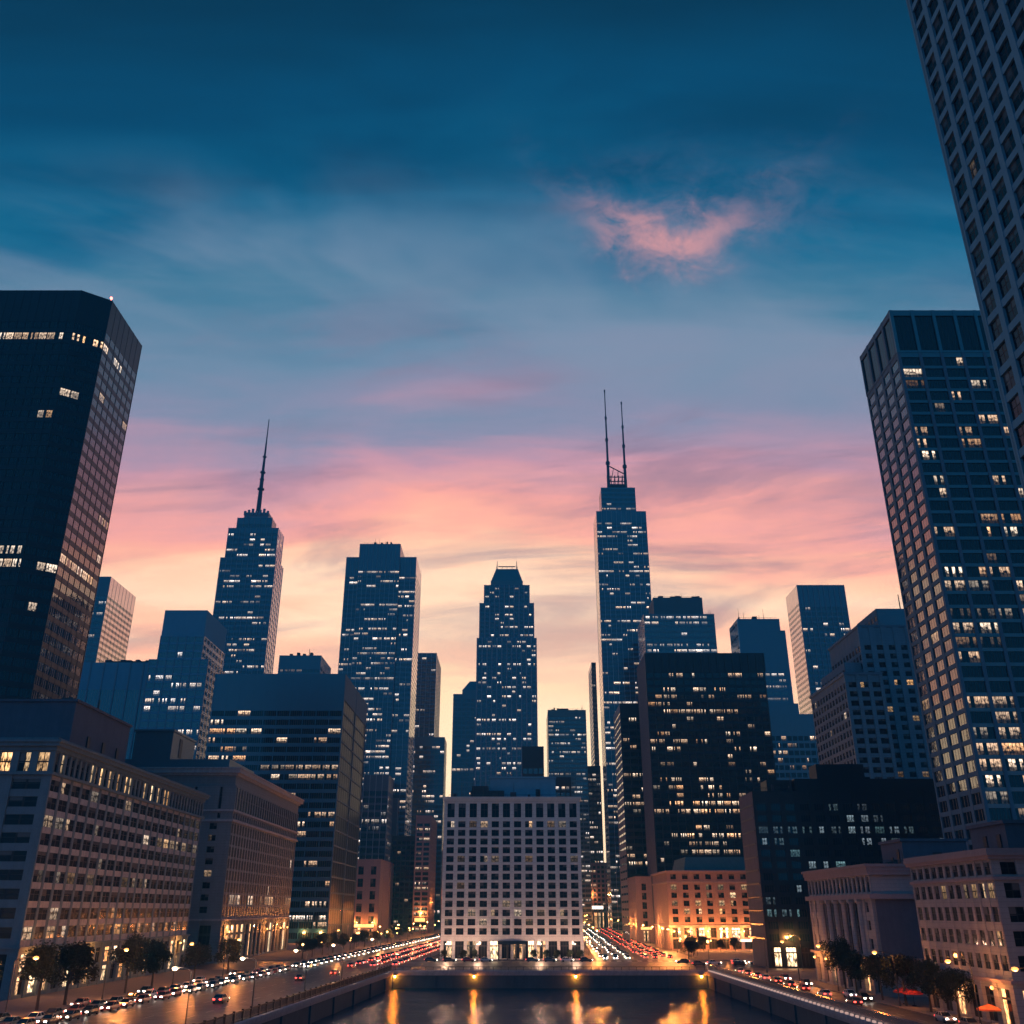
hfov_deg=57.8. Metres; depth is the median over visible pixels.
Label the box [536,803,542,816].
window
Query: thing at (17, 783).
window
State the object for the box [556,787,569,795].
window
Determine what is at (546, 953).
street tree
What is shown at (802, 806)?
window
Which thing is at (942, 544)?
window
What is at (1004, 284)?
window
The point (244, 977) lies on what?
car
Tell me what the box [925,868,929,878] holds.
window
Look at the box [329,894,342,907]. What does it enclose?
window
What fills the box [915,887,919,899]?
window
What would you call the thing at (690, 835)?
window
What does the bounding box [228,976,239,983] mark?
car
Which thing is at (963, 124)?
window
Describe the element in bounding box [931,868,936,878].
window
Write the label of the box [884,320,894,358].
window
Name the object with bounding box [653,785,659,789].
window
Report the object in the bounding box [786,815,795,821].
window
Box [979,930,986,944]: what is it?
window
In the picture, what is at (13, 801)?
window
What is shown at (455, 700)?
window
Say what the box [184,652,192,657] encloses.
window
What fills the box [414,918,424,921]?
shop sign
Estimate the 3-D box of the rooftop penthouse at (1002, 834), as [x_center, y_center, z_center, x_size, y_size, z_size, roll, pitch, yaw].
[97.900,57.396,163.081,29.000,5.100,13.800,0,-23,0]
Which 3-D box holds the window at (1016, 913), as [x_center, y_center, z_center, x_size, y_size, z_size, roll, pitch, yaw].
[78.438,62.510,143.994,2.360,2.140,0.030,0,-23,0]
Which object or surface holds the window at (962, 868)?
in the office building at (969, 906)
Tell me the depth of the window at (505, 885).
338.55 m
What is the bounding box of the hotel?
[650,857,752,949]
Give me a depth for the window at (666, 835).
507.23 m
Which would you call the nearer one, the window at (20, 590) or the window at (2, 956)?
the window at (2, 956)
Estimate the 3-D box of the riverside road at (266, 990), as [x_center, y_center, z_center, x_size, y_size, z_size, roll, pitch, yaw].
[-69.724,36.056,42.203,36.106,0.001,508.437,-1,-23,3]
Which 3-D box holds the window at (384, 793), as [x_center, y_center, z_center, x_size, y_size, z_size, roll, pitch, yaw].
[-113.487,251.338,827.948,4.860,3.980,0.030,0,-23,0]
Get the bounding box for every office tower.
[84,577,135,661]
[138,610,226,758]
[415,653,440,736]
[451,681,475,796]
[546,707,592,928]
[588,662,599,765]
[613,704,647,939]
[638,596,717,662]
[729,613,793,702]
[786,585,850,713]
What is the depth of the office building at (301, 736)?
539.35 m
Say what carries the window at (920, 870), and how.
in the office building at (969, 906)
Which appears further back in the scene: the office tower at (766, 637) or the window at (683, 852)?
the office tower at (766, 637)
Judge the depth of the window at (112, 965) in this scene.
230.19 m
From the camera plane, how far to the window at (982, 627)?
247.81 m
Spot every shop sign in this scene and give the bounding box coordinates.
[354,924,373,927]
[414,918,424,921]
[592,906,602,908]
[641,927,651,929]
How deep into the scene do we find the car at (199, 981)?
215.77 m
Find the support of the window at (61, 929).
in the office building at (98, 851)
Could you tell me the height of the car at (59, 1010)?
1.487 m
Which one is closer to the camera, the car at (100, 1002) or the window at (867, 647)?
the car at (100, 1002)
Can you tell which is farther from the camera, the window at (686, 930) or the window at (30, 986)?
the window at (686, 930)
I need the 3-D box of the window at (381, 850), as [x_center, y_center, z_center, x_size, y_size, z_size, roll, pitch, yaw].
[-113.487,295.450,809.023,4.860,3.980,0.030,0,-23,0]
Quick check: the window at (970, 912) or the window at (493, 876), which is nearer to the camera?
the window at (970, 912)
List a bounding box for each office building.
[0,737,209,1000]
[77,660,148,758]
[138,767,303,962]
[205,674,366,942]
[278,649,330,673]
[353,859,393,934]
[359,775,398,862]
[391,836,414,931]
[411,737,446,926]
[412,815,436,932]
[440,782,583,959]
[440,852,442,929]
[522,746,543,776]
[556,777,570,796]
[588,766,603,862]
[591,863,608,927]
[627,876,654,941]
[637,653,776,935]
[739,764,942,967]
[768,703,818,779]
[809,596,932,778]
[903,848,1023,1023]
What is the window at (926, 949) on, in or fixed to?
in the office building at (969, 906)
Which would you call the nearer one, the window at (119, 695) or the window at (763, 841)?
the window at (763, 841)
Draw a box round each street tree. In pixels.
[17,940,65,1009]
[47,940,99,1004]
[107,930,151,992]
[137,939,172,986]
[182,942,211,979]
[213,938,243,973]
[295,937,312,958]
[306,937,317,954]
[316,934,332,954]
[326,930,339,952]
[337,933,349,946]
[349,933,359,944]
[359,929,371,946]
[370,931,380,944]
[383,928,392,942]
[395,928,402,940]
[439,950,447,958]
[459,949,466,957]
[471,949,478,956]
[530,950,536,957]
[542,949,549,956]
[553,950,560,960]
[566,949,573,958]
[576,949,584,957]
[680,939,695,958]
[685,936,700,955]
[686,940,697,956]
[698,935,709,950]
[716,939,724,950]
[729,937,740,950]
[818,935,850,988]
[838,949,866,992]
[859,952,895,999]
[879,953,920,1005]
[907,958,939,1011]
[932,966,975,1018]
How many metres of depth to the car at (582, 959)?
318.79 m
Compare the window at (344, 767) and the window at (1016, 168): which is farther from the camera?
the window at (344, 767)
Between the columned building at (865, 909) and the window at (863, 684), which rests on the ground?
the columned building at (865, 909)
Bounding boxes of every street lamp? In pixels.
[5,956,38,1011]
[101,948,128,998]
[172,942,193,983]
[172,966,191,1023]
[222,938,240,975]
[240,957,256,1012]
[294,949,307,989]
[332,944,343,979]
[750,937,767,972]
[780,940,799,980]
[789,935,803,968]
[816,945,839,990]
[872,951,900,1005]
[945,959,981,1023]
[1011,967,1023,970]
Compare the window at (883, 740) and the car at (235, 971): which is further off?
the window at (883, 740)
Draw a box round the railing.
[193,965,391,1023]
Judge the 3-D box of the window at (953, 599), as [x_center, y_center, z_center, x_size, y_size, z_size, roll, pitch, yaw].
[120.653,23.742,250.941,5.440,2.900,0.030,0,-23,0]
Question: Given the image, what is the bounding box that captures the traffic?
[413,927,635,940]
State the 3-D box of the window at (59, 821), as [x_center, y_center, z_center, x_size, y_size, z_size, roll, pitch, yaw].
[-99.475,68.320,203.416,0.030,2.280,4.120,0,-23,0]
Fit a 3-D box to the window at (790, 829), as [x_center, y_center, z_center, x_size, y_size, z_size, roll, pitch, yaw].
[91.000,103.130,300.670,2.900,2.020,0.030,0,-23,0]
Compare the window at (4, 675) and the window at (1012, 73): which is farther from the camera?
the window at (4, 675)
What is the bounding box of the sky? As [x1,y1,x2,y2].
[0,0,979,986]
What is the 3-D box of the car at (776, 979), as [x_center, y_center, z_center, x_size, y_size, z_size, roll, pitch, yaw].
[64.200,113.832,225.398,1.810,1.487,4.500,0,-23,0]
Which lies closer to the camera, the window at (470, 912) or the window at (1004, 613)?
the window at (1004, 613)
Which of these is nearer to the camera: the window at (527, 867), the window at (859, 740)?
the window at (527, 867)
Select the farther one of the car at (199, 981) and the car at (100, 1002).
the car at (199, 981)
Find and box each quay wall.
[230,970,393,1023]
[393,967,707,987]
[706,965,921,1023]
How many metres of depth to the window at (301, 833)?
517.99 m
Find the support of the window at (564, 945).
in the office building at (511, 880)
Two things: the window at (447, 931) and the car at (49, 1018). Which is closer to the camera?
the car at (49, 1018)
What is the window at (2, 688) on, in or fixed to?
in the skyscraper at (69, 361)
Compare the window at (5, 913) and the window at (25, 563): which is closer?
the window at (5, 913)
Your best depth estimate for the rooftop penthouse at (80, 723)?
221.81 m
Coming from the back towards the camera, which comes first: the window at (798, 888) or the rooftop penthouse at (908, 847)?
the window at (798, 888)
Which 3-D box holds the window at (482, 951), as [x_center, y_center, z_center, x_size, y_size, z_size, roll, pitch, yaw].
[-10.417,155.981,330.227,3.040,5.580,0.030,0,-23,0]
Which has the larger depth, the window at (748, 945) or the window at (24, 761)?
the window at (748, 945)
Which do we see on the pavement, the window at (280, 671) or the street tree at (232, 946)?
the street tree at (232, 946)
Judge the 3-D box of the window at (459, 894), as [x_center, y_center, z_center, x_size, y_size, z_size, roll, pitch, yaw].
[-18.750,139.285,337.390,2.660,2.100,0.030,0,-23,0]
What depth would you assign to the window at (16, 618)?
254.49 m
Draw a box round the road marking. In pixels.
[83,943,924,1023]
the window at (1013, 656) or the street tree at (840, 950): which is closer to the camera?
the street tree at (840, 950)
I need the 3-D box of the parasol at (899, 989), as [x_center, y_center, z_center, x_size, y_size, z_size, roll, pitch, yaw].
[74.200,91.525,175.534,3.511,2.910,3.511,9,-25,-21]
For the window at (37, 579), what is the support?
in the skyscraper at (69, 361)
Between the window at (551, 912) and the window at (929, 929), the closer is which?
the window at (929, 929)
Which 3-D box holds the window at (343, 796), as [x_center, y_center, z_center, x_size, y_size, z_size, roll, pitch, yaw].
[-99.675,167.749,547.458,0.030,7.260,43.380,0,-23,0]
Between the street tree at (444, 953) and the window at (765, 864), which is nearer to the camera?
the window at (765, 864)
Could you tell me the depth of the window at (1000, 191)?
140.34 m
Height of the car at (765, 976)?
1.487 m
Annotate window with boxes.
[0,322,135,698]
[0,656,12,665]
[0,671,8,679]
[0,686,5,694]
[0,752,12,770]
[0,833,30,842]
[0,851,26,860]
[0,870,22,879]
[0,889,19,898]
[0,908,15,918]
[0,927,11,937]
[0,954,6,987]
[3,642,15,650]
[4,815,33,824]
[6,627,18,636]
[6,687,18,696]
[7,797,37,806]
[9,613,21,622]
[9,672,21,681]
[11,779,40,788]
[12,600,24,608]
[12,658,24,666]
[14,977,21,994]
[15,586,27,595]
[16,643,27,652]
[17,752,31,770]
[18,572,30,581]
[18,954,25,971]
[19,629,30,638]
[19,688,31,697]
[21,559,32,568]
[22,615,33,624]
[22,674,34,682]
[22,927,32,939]
[24,546,35,555]
[25,602,36,610]
[25,659,37,668]
[25,908,35,919]
[27,533,38,541]
[27,976,33,992]
[28,588,39,597]
[28,645,40,654]
[29,889,39,900]
[30,520,41,528]
[31,575,42,583]
[31,631,42,640]
[33,507,44,516]
[33,561,44,570]
[33,870,42,881]
[34,617,45,626]
[34,927,43,938]
[36,495,46,503]
[36,548,47,557]
[36,752,49,770]
[36,851,45,863]
[37,604,48,612]
[37,908,47,919]
[38,482,49,491]
[39,535,50,544]
[40,590,51,599]
[40,833,49,845]
[41,470,52,478]
[41,889,50,900]
[42,522,53,531]
[43,577,54,585]
[43,815,52,827]
[44,458,54,466]
[44,871,53,882]
[45,510,55,518]
[45,564,56,572]
[46,446,57,454]
[46,926,54,937]
[47,497,58,506]
[47,797,55,809]
[48,551,59,559]
[48,853,56,864]
[49,908,58,919]
[50,485,61,493]
[50,780,59,792]
[51,538,61,546]
[51,835,60,846]
[52,890,61,900]
[53,473,63,481]
[54,525,64,533]
[54,753,201,976]
[54,817,63,829]
[55,461,66,469]
[56,512,67,521]
[56,872,64,882]
[57,800,66,811]
[57,926,65,937]
[59,500,69,508]
[59,854,67,865]
[60,908,68,918]
[61,488,72,496]
[61,783,69,794]
[62,837,70,847]
[63,890,71,900]
[64,475,74,484]
[65,819,73,830]
[66,873,74,883]
[67,463,77,471]
[67,926,75,936]
[68,802,76,813]
[69,855,77,866]
[70,908,78,918]
[71,786,79,797]
[72,838,80,849]
[73,891,81,901]
[75,821,83,832]
[76,874,84,884]
[77,690,85,700]
[77,925,85,935]
[78,805,86,816]
[79,857,87,867]
[80,908,88,918]
[81,789,89,799]
[82,840,90,850]
[83,891,91,901]
[84,596,131,661]
[85,824,92,834]
[86,690,98,706]
[86,874,93,884]
[87,925,94,935]
[88,807,95,818]
[89,858,96,868]
[90,908,97,918]
[91,791,98,802]
[92,841,99,851]
[93,892,100,901]
[94,825,101,835]
[94,947,99,961]
[95,875,102,885]
[97,810,104,819]
[99,690,111,713]
[100,794,106,804]
[100,965,105,979]
[103,947,108,960]
[109,964,113,978]
[110,690,125,718]
[123,690,138,732]
[125,734,131,758]
[130,734,134,758]
[134,690,143,732]
[140,637,223,758]
[158,652,166,657]
[167,652,174,657]
[168,645,175,649]
[170,637,176,641]
[176,652,183,657]
[177,645,184,649]
[178,637,185,641]
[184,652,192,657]
[186,645,192,649]
[187,637,194,641]
[193,652,200,657]
[194,645,201,649]
[195,637,202,641]
[195,787,296,958]
[198,926,210,959]
[199,907,206,912]
[201,894,208,900]
[202,882,209,887]
[204,870,211,875]
[205,858,212,863]
[206,711,341,921]
[207,847,213,851]
[208,835,215,840]
[209,823,216,828]
[214,534,282,673]
[279,668,320,673]
[288,933,296,938]
[289,912,298,917]
[289,922,297,927]
[290,901,299,907]
[291,891,300,896]
[292,881,301,886]
[293,871,301,876]
[294,851,303,856]
[294,861,302,866]
[295,841,304,846]
[296,793,308,798]
[297,822,305,826]
[297,831,305,836]
[298,802,307,807]
[298,812,306,817]
[298,933,311,938]
[299,922,311,927]
[300,912,312,917]
[301,891,314,896]
[301,901,313,907]
[302,881,315,886]
[303,871,315,876]
[304,861,316,866]
[305,851,317,856]
[306,831,318,836]
[306,841,318,846]
[307,822,319,826]
[308,812,320,817]
[309,802,321,807]
[310,784,322,788]
[310,793,321,798]
[311,774,323,779]
[312,765,324,769]
[312,933,325,938]
[313,922,326,927]
[314,912,326,917]
[315,901,327,907]
[316,881,329,886]
[316,891,328,896]
[317,871,329,876]
[318,861,330,866]
[319,841,331,846]
[319,851,331,856]
[320,831,332,836]
[321,822,333,826]
[322,802,334,807]
[322,812,334,817]
[323,793,335,798]
[324,784,336,788]
[325,765,337,769]
[325,774,336,779]
[326,756,338,760]
[327,747,338,751]
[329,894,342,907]
[331,878,343,892]
[332,862,344,877]
[333,847,345,862]
[334,831,346,848]
[335,816,347,833]
[336,801,348,819]
[337,786,349,805]
[338,571,419,858]
[338,771,349,791]
[339,757,350,777]
[340,742,351,764]
[341,728,352,749]
[341,924,352,936]
[342,714,353,736]
[342,910,353,922]
[343,700,354,723]
[343,895,354,907]
[344,880,354,893]
[345,866,355,879]
[346,851,356,865]
[347,837,357,852]
[348,823,358,838]
[349,809,359,825]
[350,795,359,812]
[351,782,360,799]
[352,767,361,785]
[353,754,362,773]
[354,728,363,748]
[354,741,363,760]
[355,715,364,736]
[355,916,360,923]
[356,904,361,911]
[357,879,362,886]
[357,891,361,898]
[358,866,363,874]
[361,826,366,830]
[362,812,367,816]
[368,916,373,923]
[369,798,374,802]
[369,891,374,898]
[369,904,373,911]
[370,879,375,886]
[371,866,376,874]
[373,841,378,845]
[375,805,380,809]
[379,848,384,852]
[380,826,385,830]
[382,791,387,795]
[385,792,397,861]
[391,841,414,929]
[411,746,443,924]
[413,823,429,930]
[415,658,440,736]
[443,941,451,957]
[444,821,579,934]
[447,803,454,816]
[452,699,475,795]
[455,941,463,958]
[456,910,463,915]
[456,919,463,924]
[456,928,463,934]
[457,892,463,897]
[457,901,463,906]
[459,803,465,816]
[467,941,474,958]
[468,883,475,888]
[468,892,475,897]
[468,901,474,906]
[468,910,474,915]
[468,919,474,924]
[468,928,474,934]
[469,874,475,879]
[470,803,476,816]
[476,588,535,789]
[478,941,486,958]
[479,910,486,915]
[479,919,486,924]
[479,928,486,934]
[480,865,486,870]
[480,874,486,879]
[480,883,486,888]
[480,892,486,897]
[480,901,486,906]
[481,803,487,816]
[490,941,497,958]
[491,856,498,861]
[491,865,498,870]
[491,874,498,879]
[491,883,498,888]
[491,892,497,897]
[491,901,497,906]
[491,910,497,915]
[491,919,497,924]
[491,928,497,934]
[492,803,498,816]
[502,928,509,934]
[502,945,509,958]
[503,803,509,816]
[503,856,509,861]
[503,865,509,870]
[503,874,509,879]
[503,883,509,888]
[503,892,509,897]
[503,901,509,906]
[503,910,509,915]
[503,919,509,924]
[514,803,520,816]
[514,856,520,861]
[514,865,520,870]
[514,874,520,879]
[514,883,520,888]
[514,892,520,897]
[514,901,520,906]
[514,910,520,915]
[514,919,520,924]
[514,928,521,934]
[514,945,521,958]
[525,803,531,816]
[525,856,532,861]
[525,865,532,870]
[525,874,532,879]
[525,883,532,888]
[525,941,533,958]
[526,892,532,897]
[526,901,532,906]
[526,910,532,915]
[526,919,532,924]
[526,928,532,934]
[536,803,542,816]
[537,865,543,870]
[537,874,543,879]
[537,883,543,888]
[537,892,543,897]
[537,901,543,906]
[537,910,544,915]
[537,919,544,924]
[537,928,544,934]
[537,941,545,958]
[547,803,553,816]
[548,717,591,926]
[548,874,554,879]
[548,883,555,888]
[548,892,555,897]
[549,901,555,906]
[549,910,555,915]
[549,919,555,924]
[549,928,555,934]
[549,941,556,958]
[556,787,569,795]
[558,803,564,816]
[560,892,566,897]
[560,901,566,906]
[560,910,567,915]
[560,919,567,924]
[560,928,567,934]
[560,941,568,958]
[569,803,576,816]
[572,941,580,958]
[588,774,602,862]
[589,668,598,765]
[591,866,608,926]
[594,489,650,927]
[614,713,640,933]
[624,773,630,777]
[624,780,630,784]
[624,788,631,791]
[625,809,632,813]
[626,824,632,828]
[626,831,633,835]
[627,846,634,850]
[627,854,634,858]
[628,869,635,873]
[632,773,638,777]
[632,780,638,784]
[634,809,640,813]
[634,824,641,828]
[635,831,641,835]
[635,846,642,850]
[636,854,642,858]
[636,862,643,865]
[637,869,643,873]
[640,616,716,652]
[642,893,646,899]
[642,902,646,908]
[644,931,648,940]
[647,673,774,854]
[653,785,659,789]
[654,793,659,797]
[654,801,660,805]
[655,809,660,813]
[655,817,661,821]
[656,825,661,829]
[656,833,662,837]
[657,842,662,846]
[657,850,663,854]
[658,858,663,862]
[658,866,664,871]
[661,785,667,789]
[662,793,667,797]
[662,801,668,805]
[663,809,668,813]
[663,817,669,821]
[663,825,669,829]
[664,833,670,837]
[665,842,670,846]
[665,850,671,854]
[666,858,671,862]
[669,793,675,797]
[670,801,675,805]
[670,809,676,813]
[670,874,675,878]
[671,817,676,821]
[671,825,677,829]
[672,833,678,837]
[672,842,678,846]
[672,928,680,937]
[673,850,679,854]
[673,939,681,948]
[678,809,684,813]
[679,817,684,821]
[679,825,685,829]
[680,833,685,837]
[680,842,686,846]
[681,850,687,854]
[683,893,688,897]
[684,909,689,913]
[684,928,692,937]
[687,825,693,829]
[688,833,693,837]
[688,842,694,846]
[689,850,695,854]
[696,928,704,936]
[697,850,703,854]
[705,874,710,878]
[707,901,712,905]
[708,928,716,937]
[709,939,717,948]
[720,928,728,937]
[721,939,729,948]
[730,624,787,700]
[732,917,737,921]
[732,928,740,937]
[733,941,741,948]
[744,928,750,937]
[745,939,751,948]
[756,804,765,809]
[758,815,766,821]
[759,827,767,832]
[760,838,768,844]
[761,850,770,855]
[762,862,771,867]
[763,873,772,879]
[765,885,773,891]
[766,897,775,903]
[767,910,776,916]
[768,922,777,928]
[769,934,778,940]
[771,804,779,809]
[771,948,781,965]
[772,736,818,777]
[772,815,781,821]
[773,827,782,832]
[774,838,783,844]
[776,850,784,855]
[777,862,786,867]
[778,873,787,879]
[779,885,788,891]
[781,897,790,903]
[782,910,791,916]
[783,922,792,928]
[785,804,794,809]
[785,934,794,940]
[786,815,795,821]
[786,948,796,965]
[788,604,849,713]
[788,827,796,832]
[789,838,798,844]
[790,850,799,855]
[792,862,800,867]
[793,873,802,879]
[794,885,803,891]
[796,897,805,903]
[797,910,806,916]
[798,922,807,928]
[800,804,808,809]
[800,934,809,940]
[801,815,810,821]
[801,948,812,965]
[802,827,811,832]
[804,838,812,844]
[805,850,814,855]
[806,862,815,867]
[813,616,928,776]
[814,804,823,809]
[815,815,824,821]
[817,827,825,832]
[818,838,827,844]
[820,850,828,855]
[821,862,830,867]
[825,904,830,944]
[828,804,837,809]
[830,815,839,821]
[831,827,840,832]
[832,904,836,937]
[833,838,842,844]
[834,850,843,855]
[836,862,844,866]
[839,903,844,938]
[843,804,851,809]
[844,815,853,821]
[846,827,855,832]
[847,838,856,844]
[847,903,853,948]
[848,682,855,686]
[849,850,858,855]
[850,691,857,696]
[851,701,858,705]
[852,710,860,714]
[854,719,861,724]
[855,729,862,733]
[855,902,862,953]
[857,738,864,743]
[857,804,941,863]
[858,748,865,752]
[859,758,867,762]
[860,682,867,686]
[862,355,872,390]
[862,691,869,696]
[863,701,870,705]
[863,767,868,772]
[864,710,872,714]
[866,719,873,724]
[867,729,874,733]
[869,344,879,380]
[869,738,876,743]
[870,358,1023,849]
[870,748,877,752]
[872,682,879,686]
[872,758,879,762]
[873,767,880,772]
[874,691,881,696]
[875,701,882,705]
[876,331,886,370]
[876,710,884,714]
[878,719,885,724]
[879,729,887,733]
[881,738,888,743]
[882,748,890,752]
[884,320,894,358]
[884,758,891,762]
[885,767,893,772]
[893,316,916,349]
[912,0,984,176]
[912,870,916,879]
[914,316,937,349]
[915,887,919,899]
[918,869,922,879]
[918,907,922,919]
[921,887,926,899]
[921,928,926,939]
[924,907,929,919]
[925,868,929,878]
[925,948,928,959]
[928,887,932,898]
[928,928,932,940]
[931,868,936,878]
[931,907,936,919]
[931,949,936,961]
[932,514,951,522]
[933,993,939,1007]
[934,527,954,535]
[934,886,939,898]
[934,928,939,940]
[936,316,959,349]
[937,540,957,549]
[938,867,943,877]
[938,907,943,919]
[938,949,943,962]
[939,554,959,562]
[941,886,946,898]
[941,929,946,941]
[942,567,962,576]
[945,581,965,590]
[945,866,950,877]
[945,907,950,920]
[945,950,950,963]
[946,999,952,1010]
[947,595,968,604]
[948,885,954,898]
[949,929,954,942]
[950,609,971,618]
[952,866,957,876]
[952,907,957,920]
[952,951,957,964]
[953,623,973,632]
[956,637,976,647]
[956,885,961,898]
[956,929,961,942]
[957,176,966,198]
[957,316,980,349]
[958,652,979,661]
[958,988,966,1013]
[960,540,980,549]
[960,865,965,875]
[960,907,965,920]
[960,951,965,965]
[961,666,982,676]
[962,198,972,221]
[963,554,983,562]
[963,885,969,898]
[964,133,974,157]
[964,681,985,691]
[964,930,969,943]
[966,567,986,576]
[967,697,989,707]
[967,864,973,875]
[967,907,973,920]
[967,952,973,966]
[968,221,977,243]
[969,155,979,178]
[969,581,989,590]
[970,712,992,722]
[970,984,982,1017]
[971,89,981,113]
[971,595,992,604]
[971,884,977,897]
[971,930,977,943]
[973,243,983,267]
[973,727,995,738]
[974,609,995,618]
[975,177,985,201]
[975,907,981,920]
[975,953,981,967]
[976,743,998,754]
[976,863,981,874]
[977,110,987,135]
[977,623,998,632]
[978,316,988,349]
[979,43,989,68]
[979,267,989,291]
[979,759,1001,770]
[979,884,985,897]
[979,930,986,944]
[980,637,1001,647]
[981,200,991,224]
[982,775,1005,786]
[983,132,994,157]
[983,652,1004,661]
[984,862,990,874]
[984,907,990,921]
[984,954,990,968]
[985,64,996,90]
[985,291,995,315]
[985,986,998,1020]
[986,666,1007,676]
[986,792,1008,803]
[987,0,998,21]
[987,223,998,248]
[988,883,994,897]
[988,931,994,945]
[989,155,1000,180]
[989,567,1010,576]
[989,681,1010,691]
[989,808,1011,820]
[991,86,1002,112]
[991,316,1002,340]
[992,581,1013,590]
[992,697,1014,707]
[992,907,999,921]
[992,954,999,969]
[993,16,1004,43]
[993,248,1004,272]
[995,179,1006,204]
[995,595,1016,604]
[995,712,1017,722]
[997,108,1008,135]
[997,342,1008,366]
[997,931,1003,945]
[998,609,1019,618]
[998,727,1020,738]
[999,38,1011,65]
[999,272,1010,297]
[1000,862,1015,873]
[1001,202,1013,227]
[1001,623,1022,632]
[1001,955,1008,970]
[1001,989,1015,1023]
[1002,743,1023,754]
[1003,132,1015,158]
[1003,367,1015,392]
[1004,883,1020,897]
[1005,60,1017,87]
[1005,297,1017,323]
[1005,637,1023,647]
[1005,759,1023,770]
[1007,227,1019,253]
[1008,0,1020,16]
[1008,652,1023,661]
[1008,775,1023,786]
[1008,907,1023,921]
[1009,155,1022,182]
[1009,395,1022,419]
[1011,666,1023,676]
[1012,83,1023,110]
[1012,323,1023,349]
[1012,792,1023,803]
[1013,931,1023,945]
[1014,10,1023,38]
[1014,252,1023,278]
[1014,681,1023,691]
[1015,808,1023,819]
[1016,182,1023,207]
[1016,423,1023,447]
[1017,697,1023,707]
[1018,113,1023,135]
[1018,354,1023,376]
[1018,956,1023,971]
[1021,285,1023,299]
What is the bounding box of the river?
[312,987,794,1023]
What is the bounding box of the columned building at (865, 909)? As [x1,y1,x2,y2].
[801,849,963,996]
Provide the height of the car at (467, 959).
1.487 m
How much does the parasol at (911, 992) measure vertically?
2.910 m
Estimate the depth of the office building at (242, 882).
340.72 m
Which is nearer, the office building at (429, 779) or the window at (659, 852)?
the window at (659, 852)
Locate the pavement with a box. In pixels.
[0,930,994,1023]
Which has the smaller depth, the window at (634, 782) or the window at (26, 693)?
the window at (26, 693)
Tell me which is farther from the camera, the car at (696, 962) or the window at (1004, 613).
the car at (696, 962)
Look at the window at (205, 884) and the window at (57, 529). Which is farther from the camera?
the window at (205, 884)
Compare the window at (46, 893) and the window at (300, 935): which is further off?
the window at (300, 935)
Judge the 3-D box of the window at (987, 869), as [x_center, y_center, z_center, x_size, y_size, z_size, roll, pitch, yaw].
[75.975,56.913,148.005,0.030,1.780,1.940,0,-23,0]
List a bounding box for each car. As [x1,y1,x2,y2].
[0,1012,10,1021]
[0,1016,20,1023]
[16,1018,36,1023]
[25,1012,44,1020]
[36,1013,60,1023]
[45,1007,63,1015]
[60,1009,81,1020]
[65,1004,84,1010]
[70,997,89,1005]
[81,1005,99,1015]
[89,999,105,1007]
[100,1001,119,1011]
[107,996,122,1001]
[119,998,134,1007]
[125,993,139,998]
[134,994,150,1003]
[137,986,152,993]
[143,989,157,996]
[154,991,170,999]
[156,987,169,993]
[169,984,180,989]
[169,988,181,996]
[181,982,193,988]
[183,985,197,993]
[193,976,205,982]
[194,979,204,984]
[196,983,206,990]
[206,977,217,984]
[207,980,219,987]
[212,994,229,1003]
[218,978,227,985]
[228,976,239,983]
[230,969,240,973]
[239,974,249,980]
[249,973,257,979]
[258,971,265,977]
[265,969,273,975]
[277,967,284,972]
[283,965,289,970]
[292,962,300,966]
[295,974,304,980]
[304,963,311,967]
[312,961,318,965]
[330,969,338,975]
[356,960,362,964]
[370,962,377,966]
[392,961,398,965]
[424,957,436,961]
[443,957,455,961]
[462,957,474,961]
[479,957,491,961]
[526,957,538,961]
[543,957,555,961]
[561,957,573,961]
[579,957,592,961]
[675,958,689,963]
[692,960,706,965]
[707,960,721,964]
[732,960,746,965]
[735,968,743,972]
[743,969,751,974]
[751,972,760,977]
[760,974,769,980]
[771,977,781,983]
[780,974,790,980]
[784,980,795,987]
[797,984,809,991]
[800,979,811,986]
[817,989,831,997]
[843,989,856,997]
[846,997,862,1005]
[856,992,871,1001]
[934,1011,955,1022]
[959,1017,979,1023]
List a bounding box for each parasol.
[893,987,908,1003]
[902,989,922,1005]
[976,1004,1000,1023]
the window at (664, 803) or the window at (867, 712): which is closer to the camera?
the window at (867, 712)
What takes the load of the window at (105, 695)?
in the office building at (116, 688)
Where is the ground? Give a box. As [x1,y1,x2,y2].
[226,927,928,1006]
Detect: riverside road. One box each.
[21,970,371,1023]
[731,970,958,1023]
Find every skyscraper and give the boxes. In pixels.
[0,290,141,698]
[213,421,283,673]
[338,539,420,858]
[474,561,537,790]
[594,390,650,929]
[860,310,1023,849]
[906,0,1023,493]
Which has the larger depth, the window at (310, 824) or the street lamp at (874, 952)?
the window at (310, 824)
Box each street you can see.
[182,962,815,969]
[315,937,439,959]
[583,928,698,959]

